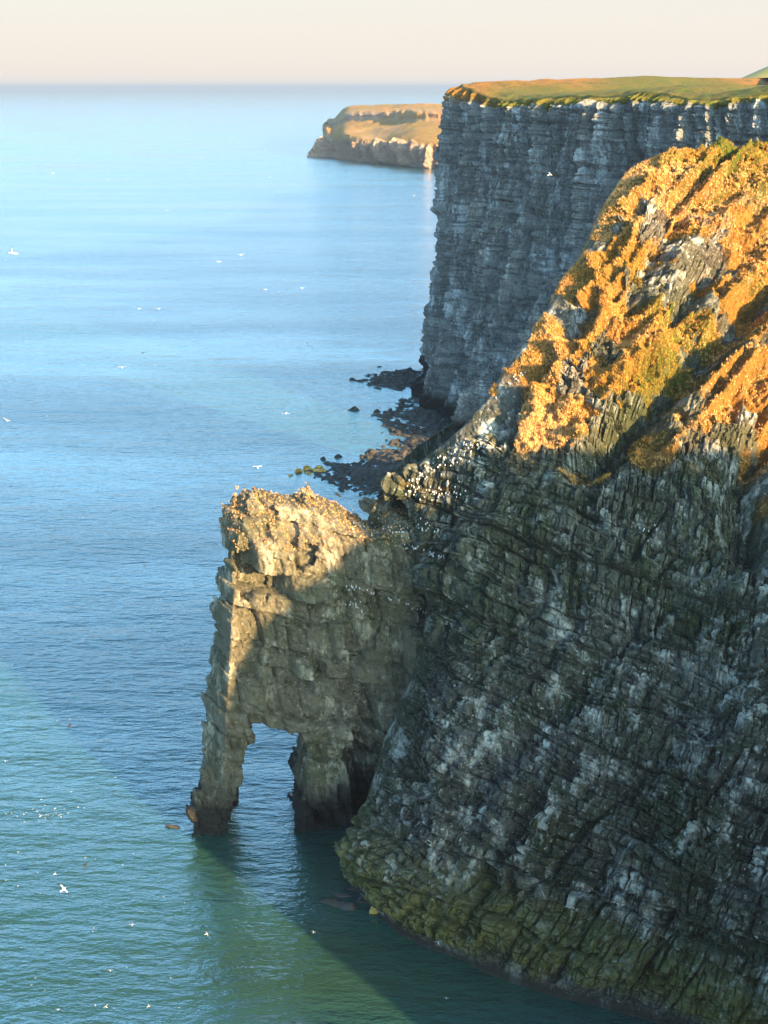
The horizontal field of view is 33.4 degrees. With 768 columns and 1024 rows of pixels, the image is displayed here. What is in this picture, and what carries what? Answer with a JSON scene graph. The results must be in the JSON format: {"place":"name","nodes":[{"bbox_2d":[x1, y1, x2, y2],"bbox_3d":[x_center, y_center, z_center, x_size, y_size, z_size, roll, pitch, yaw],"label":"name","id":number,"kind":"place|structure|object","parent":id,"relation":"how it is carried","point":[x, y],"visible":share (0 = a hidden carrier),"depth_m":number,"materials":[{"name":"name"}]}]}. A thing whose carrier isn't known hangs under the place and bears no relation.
{"place":"outdoors","nodes":[
{"label":"outdoors","id":0,"kind":"place"},
{"bbox_2d":[57,883,68,895],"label":"seabird","id":1,"kind":"object","parent":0,"point":[63,888],"visible":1,"depth_m":163.03,"materials":[{"name":"white"}]},
{"bbox_2d":[4,167,373,1007],"bbox_3d":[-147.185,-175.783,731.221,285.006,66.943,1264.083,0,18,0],"label":"distant seabirds","id":2,"kind":"object","parent":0,"point":[134,665],"visible":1,"depth_m":183.30,"materials":[{"name":"white"}]},
{"bbox_2d":[0,90,659,1023],"bbox_3d":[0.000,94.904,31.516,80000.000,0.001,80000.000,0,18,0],"label":"sea","id":3,"kind":"structure","parent":0,"point":[148,204],"depth_m":332.56,"materials":[{"name":"liquid"}]},
{"bbox_2d":[164,824,180,828],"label":"boulder","id":4,"kind":"object","parent":3,"relation":"in","point":[174,826],"visible":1,"depth_m":182.13,"materials":[{"name":"brown stone"}]},
{"bbox_2d":[185,484,427,836],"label":"sea arch","id":5,"kind":"structure","parent":3,"relation":"in","point":[312,659],"depth_m":176.41,"materials":[{"name":"grey stone"}]},
{"bbox_2d":[218,482,413,551],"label":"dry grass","id":6,"kind":"structure","parent":5,"relation":"on","point":[311,518],"depth_m":174.86,"materials":[{"name":"brown plant"}]},
{"bbox_2d":[303,465,310,469],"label":"boulder","id":7,"kind":"object","parent":3,"relation":"in","point":[306,467],"visible":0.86,"depth_m":351.99,"materials":[{"name":"green stone"}]},
{"bbox_2d":[319,897,340,906],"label":"boulder","id":8,"kind":"object","parent":3,"relation":"in","point":[331,901],"visible":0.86,"depth_m":164.97,"materials":[{"name":"grey stone"}]},
{"bbox_2d":[332,892,351,897],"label":"boulder","id":9,"kind":"object","parent":3,"relation":"in","point":[341,895],"visible":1,"depth_m":166.64,"materials":[{"name":"grey stone"}]},
{"bbox_2d":[339,901,356,910],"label":"boulder","id":10,"kind":"object","parent":3,"relation":"in","point":[347,906],"visible":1,"depth_m":164.02,"materials":[{"name":"grey stone"}]},
{"bbox_2d":[347,886,356,890],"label":"boulder","id":11,"kind":"object","parent":3,"relation":"in","point":[351,888],"visible":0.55,"depth_m":167.81,"materials":[{"name":"grey stone"}]},
{"bbox_2d":[356,896,366,902],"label":"boulder","id":12,"kind":"object","parent":3,"relation":"in","point":[360,899],"visible":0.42,"depth_m":165.29,"materials":[{"name":"grey stone"}]},
{"bbox_2d":[369,906,378,913],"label":"boulder","id":13,"kind":"object","parent":3,"relation":"in","point":[372,910],"visible":0.69,"depth_m":162.70,"materials":[{"name":"stone"}]},
{"bbox_2d":[307,103,442,168],"bbox_3d":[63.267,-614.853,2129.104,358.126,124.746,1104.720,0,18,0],"label":"headland","id":14,"kind":"structure","parent":3,"relation":"in","point":[401,134],"depth_m":1837.15,"materials":[{"name":"beige stone"}]},
{"bbox_2d":[314,369,449,494],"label":"shore","id":15,"kind":"structure","parent":0,"point":[358,468],"depth_m":384.70,"materials":[{"name":"black stone"}]},
{"bbox_2d":[339,463,348,468],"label":"boulder","id":16,"kind":"object","parent":15,"relation":"on","point":[343,465],"visible":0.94,"depth_m":351.22,"materials":[{"name":"black stone"}]},
{"bbox_2d":[352,476,362,481],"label":"boulder","id":17,"kind":"object","parent":15,"relation":"on","point":[360,479],"visible":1,"depth_m":340.43,"materials":[{"name":"black stone"}]},
{"bbox_2d":[364,488,372,493],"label":"boulder","id":18,"kind":"object","parent":15,"relation":"on","point":[369,490],"visible":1,"depth_m":332.15,"materials":[{"name":"black stone"}]},
{"bbox_2d":[369,449,376,453],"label":"boulder","id":19,"kind":"object","parent":15,"relation":"on","point":[372,451],"visible":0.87,"depth_m":366.68,"materials":[{"name":"brown stone"}]},
{"bbox_2d":[0,0,767,90],"label":"sky","id":20,"kind":"structure","parent":0,"point":[46,45],"materials":[{"name":"white"}]},
{"bbox_2d":[333,136,767,1023],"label":"cliff","id":21,"kind":"structure","parent":0,"point":[567,796],"depth_m":158.80,"materials":[{"name":"grey stone"}]},
{"bbox_2d":[488,135,767,512],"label":"grass","id":22,"kind":"structure","parent":21,"relation":"on","point":[553,402],"depth_m":179.26,"materials":[{"name":"orange plant"}]},
{"bbox_2d":[410,76,767,431],"bbox_3d":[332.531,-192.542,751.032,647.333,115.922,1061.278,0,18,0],"label":"cliff","id":23,"kind":"structure","parent":0,"point":[514,225],"depth_m":389.64,"materials":[{"name":"grey stone"}]},
{"bbox_2d":[743,67,767,77],"bbox_3d":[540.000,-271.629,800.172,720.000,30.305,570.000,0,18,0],"label":"hill","id":24,"kind":"structure","parent":0,"point":[762,73],"depth_m":936.47,"materials":[{"name":"green plant"}]}
]}

